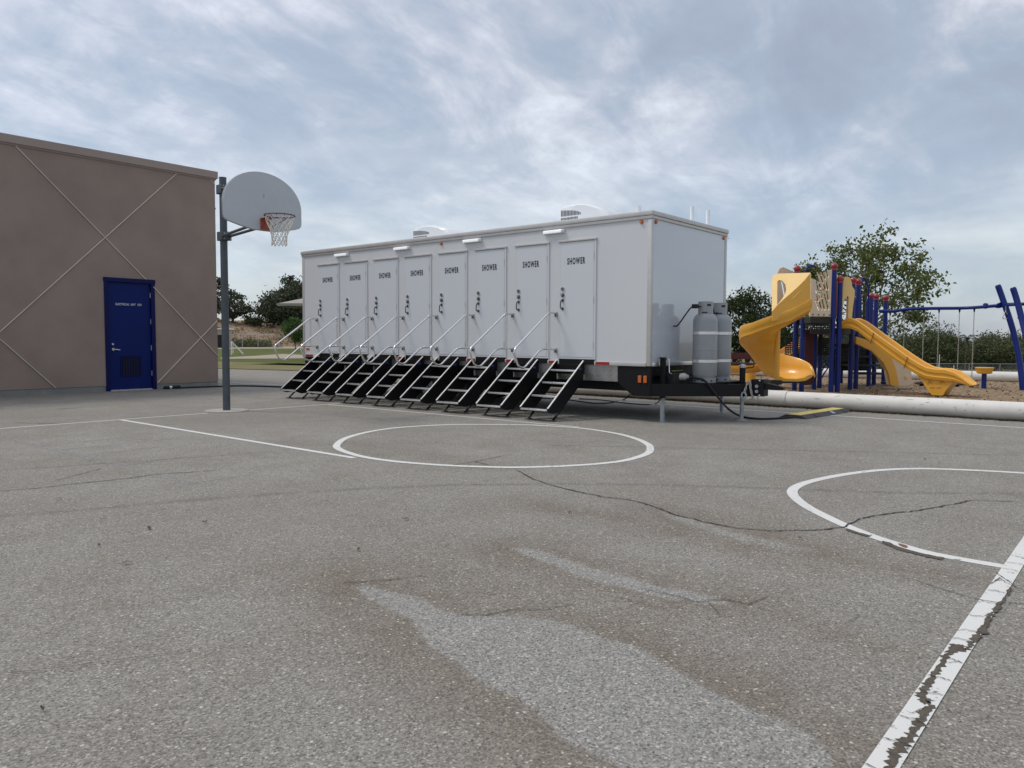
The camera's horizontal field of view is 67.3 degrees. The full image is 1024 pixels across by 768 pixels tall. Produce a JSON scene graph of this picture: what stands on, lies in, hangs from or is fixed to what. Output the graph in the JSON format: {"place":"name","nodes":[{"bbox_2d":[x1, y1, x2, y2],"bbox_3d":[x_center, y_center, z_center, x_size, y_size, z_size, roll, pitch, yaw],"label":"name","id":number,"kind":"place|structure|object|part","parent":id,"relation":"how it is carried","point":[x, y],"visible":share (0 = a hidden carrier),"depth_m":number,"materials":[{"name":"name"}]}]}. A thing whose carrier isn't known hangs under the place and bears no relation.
{"place":"outdoors","nodes":[
{"label":"outdoors","id":0,"kind":"place"},
{"bbox_2d":[218,347,302,348],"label":"dirt path","id":1,"kind":"structure","parent":0,"point":[259,347],"depth_m":107.78,"materials":[{"name":"beige soil"}]},
{"bbox_2d":[217,328,233,347],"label":"equipment shed","id":2,"kind":"structure","parent":1,"relation":"on","point":[219,333],"depth_m":102.85,"materials":[{"name":"beige"}]},
{"bbox_2d":[217,335,221,347],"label":"doorway","id":3,"kind":"structure","parent":2,"relation":"in","point":[219,336],"depth_m":102.82,"materials":[{"name":"black"}]},
{"bbox_2d":[232,335,274,346],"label":"weeds","id":4,"kind":"object","parent":1,"relation":"on","point":[250,343],"visible":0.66,"depth_m":112.67,"materials":[{"name":"green plant"}]},
{"bbox_2d":[275,326,282,347],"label":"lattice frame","id":5,"kind":"object","parent":1,"relation":"on","point":[277,334],"visible":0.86,"depth_m":107.79,"materials":[{"name":"white metal"}]},
{"bbox_2d":[218,362,305,370],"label":"lawn","id":6,"kind":"structure","parent":0,"point":[252,365],"depth_m":34.44,"materials":[{"name":"green plant"}]},
{"bbox_2d":[221,354,302,358],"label":"dirt path","id":7,"kind":"structure","parent":0,"point":[273,356],"depth_m":50.94,"materials":[{"name":"beige soil"}]},
{"bbox_2d":[262,362,304,365],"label":"lawn","id":8,"kind":"structure","parent":0,"point":[298,363],"depth_m":38.69,"materials":[{"name":"green plant"}]},
{"bbox_2d":[726,284,789,365],"bbox_3d":[11.898,-2.695,40.043,5.088,4.960,4.600,3,4,40],"label":"broadleaf tree","id":9,"kind":"object","parent":8,"relation":"on","point":[737,304],"visible":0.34,"depth_m":39.37,"materials":[{"name":"green plant"}]},
{"bbox_2d":[765,305,809,349],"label":"broadleaf tree","id":10,"kind":"object","parent":8,"relation":"on","point":[788,331],"visible":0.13,"depth_m":43.37,"materials":[{"name":"green plant"}]},
{"bbox_2d":[793,218,956,349],"bbox_3d":[15.665,-3.626,34.000,6.479,6.970,7.500,2,4,23],"label":"sycamore tree","id":11,"kind":"object","parent":8,"relation":"on","point":[872,272],"visible":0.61,"depth_m":32.66,"materials":[{"name":"green plant"}]},
{"bbox_2d":[217,319,738,348],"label":"hill","id":12,"kind":"structure","parent":0,"point":[251,333],"depth_m":138.29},
{"bbox_2d":[216,276,241,314],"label":"oak tree","id":13,"kind":"object","parent":12,"relation":"on","point":[219,286],"visible":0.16,"depth_m":150.83,"materials":[{"name":"green plant"}]},
{"bbox_2d":[217,291,255,322],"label":"oak tree","id":14,"kind":"object","parent":12,"relation":"on","point":[242,310],"visible":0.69,"depth_m":148.57,"materials":[{"name":"green plant"}]},
{"bbox_2d":[240,316,264,326],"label":"shrub","id":15,"kind":"object","parent":12,"relation":"on","point":[253,321],"visible":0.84,"depth_m":148.57,"materials":[{"name":"green plant"}]},
{"bbox_2d":[217,317,302,345],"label":"dry brush","id":16,"kind":"object","parent":12,"relation":"on","point":[262,329],"visible":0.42,"depth_m":139.88,"materials":[{"name":"plant"}]},
{"bbox_2d":[244,285,302,325],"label":"oak tree","id":17,"kind":"object","parent":12,"relation":"on","point":[270,310],"visible":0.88,"depth_m":148.92,"materials":[{"name":"green plant"}]},
{"bbox_2d":[270,273,300,294],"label":"oak tree","id":18,"kind":"object","parent":12,"relation":"on","point":[285,281],"visible":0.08,"depth_m":157.88,"materials":[{"name":"green plant"}]},
{"bbox_2d":[279,275,302,321],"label":"oak tree","id":19,"kind":"object","parent":12,"relation":"on","point":[294,287],"visible":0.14,"depth_m":151.97,"materials":[{"name":"green plant"}]},
{"bbox_2d":[0,369,1023,767],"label":"pavement","id":20,"kind":"structure","parent":0,"point":[698,585],"depth_m":3.93,"materials":[{"name":"grey asphalt"}]},
{"bbox_2d":[0,132,217,395],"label":"school building","id":21,"kind":"structure","parent":20,"relation":"on","point":[108,281],"depth_m":17.91,"materials":[{"name":"brown paint"}]},
{"bbox_2d":[108,281,151,389],"bbox_3d":[-9.159,-1.152,18.482,0.122,2.550,1.004,3,4,40],"label":"door","id":22,"kind":"structure","parent":21,"relation":"in","point":[129,303],"depth_m":18.48,"materials":[{"name":"blue metal"}]},
{"bbox_2d":[163,385,324,389],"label":"curb","id":23,"kind":"structure","parent":20,"relation":"on","point":[173,387],"depth_m":19.72,"materials":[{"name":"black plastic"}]},
{"bbox_2d":[216,171,300,409],"bbox_3d":[-4.091,-1.491,12.558,1.246,3.983,2.146,-1,4,-23],"label":"basketball hoop","id":24,"kind":"object","parent":20,"relation":"on","point":[259,201],"visible":1,"depth_m":12.12,"materials":[{"name":"metal"}]},
{"bbox_2d":[274,203,784,421],"bbox_3d":[-0.177,-1.418,14.565,10.446,3.667,3.862,3,4,40],"label":"shower trailer","id":25,"kind":"object","parent":20,"relation":"on","point":[582,296],"visible":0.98,"depth_m":13.21,"materials":[{"name":"white plastic"}]},
{"bbox_3d":[-3.984,-1.585,16.621,0.757,2.014,0.077,3,4,40],"label":"door","id":26,"kind":"part","parent":25,"relation":"part of","materials":[{"name":"white metal"}]},
{"bbox_3d":[-3.267,-1.548,16.020,0.757,2.014,0.077,3,4,40],"label":"door","id":27,"kind":"part","parent":25,"relation":"part of","materials":[{"name":"white metal"}]},
{"bbox_3d":[-2.551,-1.510,15.420,0.757,2.014,0.077,3,4,40],"label":"door","id":28,"kind":"part","parent":25,"relation":"part of","materials":[{"name":"white metal"}]},
{"bbox_3d":[-1.834,-1.473,14.819,0.757,2.014,0.077,3,4,40],"label":"door","id":29,"kind":"part","parent":25,"relation":"part of","materials":[{"name":"white metal"}]},
{"bbox_3d":[-1.118,-1.435,14.218,0.757,2.014,0.077,3,4,40],"label":"door","id":30,"kind":"part","parent":25,"relation":"part of","materials":[{"name":"white metal"}]},
{"bbox_3d":[-0.401,-1.398,13.617,0.757,2.014,0.077,3,4,40],"label":"door","id":31,"kind":"part","parent":25,"relation":"part of","materials":[{"name":"white metal"}]},
{"bbox_3d":[0.315,-1.361,13.017,0.757,2.014,0.077,3,4,40],"label":"door","id":32,"kind":"part","parent":25,"relation":"part of","materials":[{"name":"white metal"}]},
{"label":"door","id":33,"kind":"part","parent":25,"relation":"part of","materials":[{"name":"white metal"}]},
{"bbox_2d":[692,301,717,382],"bbox_3d":[3.019,-0.654,12.008,0.402,1.255,0.388,3,4,40],"label":"propane cylinder","id":34,"kind":"object","parent":25,"relation":"on","point":[705,340],"visible":0.97,"depth_m":11.87,"materials":[{"name":"grey metal"}]},
{"bbox_2d":[673,304,700,326],"bbox_3d":[2.748,-1.064,11.957,0.502,0.346,0.254,1,3,19],"label":"gas hose","id":35,"kind":"object","parent":34,"relation":"attached to","point":[695,306],"visible":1,"depth_m":11.85,"materials":[{"name":"black rubber"}]},
{"bbox_2d":[713,303,731,381],"bbox_3d":[3.347,-0.675,12.398,0.402,1.255,0.388,3,4,40],"label":"propane cylinder","id":36,"kind":"object","parent":25,"relation":"on","point":[724,346],"visible":0.67,"depth_m":12.24,"materials":[{"name":"grey metal"}]},
{"bbox_2d":[547,387,561,392],"bbox_3d":[-0.632,-0.027,19.572,5.092,0.305,0.307,3,4,40],"label":"border pipe","id":37,"kind":"object","parent":20,"relation":"on","point":[554,389],"visible":0.02,"depth_m":18.05,"materials":[{"name":"white plastic"}]},
{"bbox_2d":[542,394,629,403],"bbox_3d":[1.892,0.228,14.200,2.186,0.486,5.324,-1,3,-19],"label":"power cord","id":38,"kind":"object","parent":20,"relation":"on","point":[591,402],"visible":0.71,"depth_m":15.33,"materials":[{"name":"black plastic"}]},
{"bbox_2d":[579,397,661,404],"bbox_3d":[2.426,0.268,13.842,1.276,0.441,5.084,0,3,-9],"label":"power cord","id":39,"kind":"object","parent":20,"relation":"on","point":[620,402],"visible":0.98,"depth_m":15.31,"materials":[{"name":"black plastic"}]},
{"bbox_2d":[574,388,787,406],"bbox_3d":[3.287,0.178,16.286,5.129,0.305,0.307,3,4,40],"label":"border pipe","id":40,"kind":"object","parent":20,"relation":"on","point":[775,398],"visible":0.34,"depth_m":15.54,"materials":[{"name":"white plastic"}]},
{"bbox_2d":[666,373,792,419],"bbox_3d":[3.466,0.200,12.096,2.190,0.751,0.567,-1,4,-23],"label":"power cord","id":41,"kind":"object","parent":20,"relation":"on","point":[683,376],"visible":0.92,"depth_m":11.91,"materials":[{"name":"black plastic"}]},
{"bbox_2d":[731,353,755,365],"bbox_3d":[8.266,-0.668,27.017,1.500,0.850,0.425,0,3,0],"label":"bench","id":42,"kind":"object","parent":20,"relation":"on","point":[740,356],"visible":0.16,"depth_m":27.16,"materials":[{"name":"red"}]},
{"bbox_2d":[546,392,1023,421],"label":"leaf litter","id":43,"kind":"object","parent":20,"relation":"on","point":[801,408],"visible":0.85,"depth_m":14.20,"materials":[{"name":"brown plant"}]},
{"bbox_2d":[780,407,849,418],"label":"cable ramp","id":44,"kind":"structure","parent":20,"relation":"on","point":[817,413],"depth_m":12.86,"materials":[{"name":"rubber"}]},
{"bbox_2d":[785,391,1023,420],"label":"border pipe","id":45,"kind":"object","parent":20,"relation":"on","point":[1004,410],"visible":0.99,"depth_m":13.16,"materials":[{"name":"white plastic"}]},
{"bbox_2d":[0,0,1023,340],"label":"sky","id":46,"kind":"structure","parent":0,"point":[799,125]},
{"bbox_2d":[218,348,824,370],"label":"lawn","id":47,"kind":"structure","parent":0,"point":[248,352],"depth_m":60.95,"materials":[{"name":"green plant"}]},
{"bbox_2d":[231,342,241,354],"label":"soccer goal","id":48,"kind":"object","parent":47,"relation":"on","point":[233,348],"visible":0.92,"depth_m":61.45,"materials":[{"name":"white metal"}]},
{"bbox_2d":[277,299,302,308],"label":"shade canopy","id":49,"kind":"object","parent":47,"relation":"on","point":[297,304],"visible":0.28,"depth_m":42.98,"materials":[{"name":"grey fabric"}]},
{"bbox_2d":[278,317,302,349],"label":"ornamental tree","id":50,"kind":"object","parent":47,"relation":"on","point":[295,336],"visible":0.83,"depth_m":77.36,"materials":[{"name":"green plant"}]},
{"bbox_2d":[732,359,1017,371],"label":"dry field","id":51,"kind":"structure","parent":0,"point":[743,360],"depth_m":106.45,"materials":[{"name":"beige plant"}]},
{"bbox_2d":[798,324,848,367],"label":"broadleaf tree","id":52,"kind":"object","parent":51,"relation":"on","point":[824,359],"visible":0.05,"depth_m":78.77,"materials":[{"name":"green plant"}]},
{"bbox_2d":[825,363,1016,371],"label":"chain link fence","id":53,"kind":"object","parent":51,"relation":"on","point":[958,366],"visible":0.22,"depth_m":80.00,"materials":[{"name":"metal"}]},
{"bbox_2d":[895,324,960,344],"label":"scrub tree","id":54,"kind":"object","parent":51,"relation":"on","point":[916,334],"visible":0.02,"depth_m":127.04,"materials":[{"name":"green plant"}]},
{"bbox_2d":[895,322,984,367],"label":"broadleaf tree","id":55,"kind":"object","parent":51,"relation":"on","point":[947,345],"visible":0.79,"depth_m":98.27,"materials":[{"name":"green plant"}]},
{"bbox_2d":[927,321,957,359],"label":"bare tree","id":56,"kind":"object","parent":51,"relation":"on","point":[949,332],"visible":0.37,"depth_m":107.54,"materials":[{"name":"grey plant"}]},
{"bbox_2d":[940,344,987,369],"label":"bush","id":57,"kind":"object","parent":51,"relation":"on","point":[960,366],"visible":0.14,"depth_m":107.83,"materials":[{"name":"green plant"}]},
{"bbox_2d":[960,335,974,369],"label":"palm tree","id":58,"kind":"object","parent":51,"relation":"on","point":[966,364],"visible":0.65,"depth_m":103.81,"materials":[{"name":"green plant"}]},
{"bbox_2d":[974,329,1008,350],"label":"bare tree","id":59,"kind":"object","parent":51,"relation":"on","point":[989,333],"visible":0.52,"depth_m":109.99,"materials":[{"name":"grey plant"}]},
{"bbox_2d":[962,329,1023,371],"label":"broadleaf tree","id":60,"kind":"object","parent":51,"relation":"on","point":[1001,349],"visible":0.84,"depth_m":98.79,"materials":[{"name":"green plant"}]},
{"bbox_2d":[988,330,1023,345],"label":"scrub tree","id":61,"kind":"object","parent":51,"relation":"on","point":[1011,338],"visible":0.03,"depth_m":130.89,"materials":[{"name":"green plant"}]},
{"bbox_2d":[994,339,1023,369],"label":"bush","id":62,"kind":"object","parent":51,"relation":"on","point":[1011,368],"visible":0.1,"depth_m":106.30,"materials":[{"name":"green plant"}]},
{"bbox_2d":[730,375,1023,401],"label":"mulch bed","id":63,"kind":"object","parent":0,"point":[993,392],"visible":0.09,"depth_m":17.92,"materials":[{"name":"brown wood"}]},
{"bbox_2d":[730,368,828,376],"bbox_3d":[8.482,-0.407,25.529,3.841,0.305,0.307,2,4,29],"label":"border pipe","id":64,"kind":"object","parent":63,"relation":"on","point":[826,374],"visible":0.09,"depth_m":25.48,"materials":[{"name":"white plastic"}]},
{"bbox_2d":[731,263,977,395],"bbox_3d":[7.601,-1.323,18.612,4.879,3.075,5.868,1,3,6],"label":"play structure","id":65,"kind":"object","parent":63,"relation":"on","point":[759,341],"visible":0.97,"depth_m":17.19,"materials":[{"name":"yellow plastic"}]},
{"bbox_2d":[843,369,920,379],"bbox_3d":[11.435,-0.306,23.915,2.878,0.305,0.307,2,4,29],"label":"border pipe","id":66,"kind":"object","parent":63,"relation":"on","point":[913,375],"visible":0.09,"depth_m":23.89,"materials":[{"name":"white plastic"}]},
{"bbox_2d":[879,284,1023,389],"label":"swing set","id":67,"kind":"object","parent":63,"relation":"on","point":[1018,304],"visible":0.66,"depth_m":18.57,"materials":[{"name":"painted metal"},{"name":"metal chain"},{"name":"plastic"}]},
{"bbox_2d":[975,367,993,388],"bbox_3d":[11.498,-0.091,18.739,0.410,0.633,0.410,3,4,40],"label":"pod seat","id":68,"kind":"object","parent":63,"relation":"on","point":[984,371],"visible":0.96,"depth_m":18.67,"materials":[{"name":"yellow plastic"}]},
{"bbox_2d":[962,371,1018,381],"bbox_3d":[17.222,-0.106,20.753,10.301,0.305,0.306,2,4,29],"label":"border pipe","id":69,"kind":"object","parent":63,"relation":"on","point":[1003,376],"visible":0.3,"depth_m":22.32,"materials":[{"name":"white plastic"}]}
]}

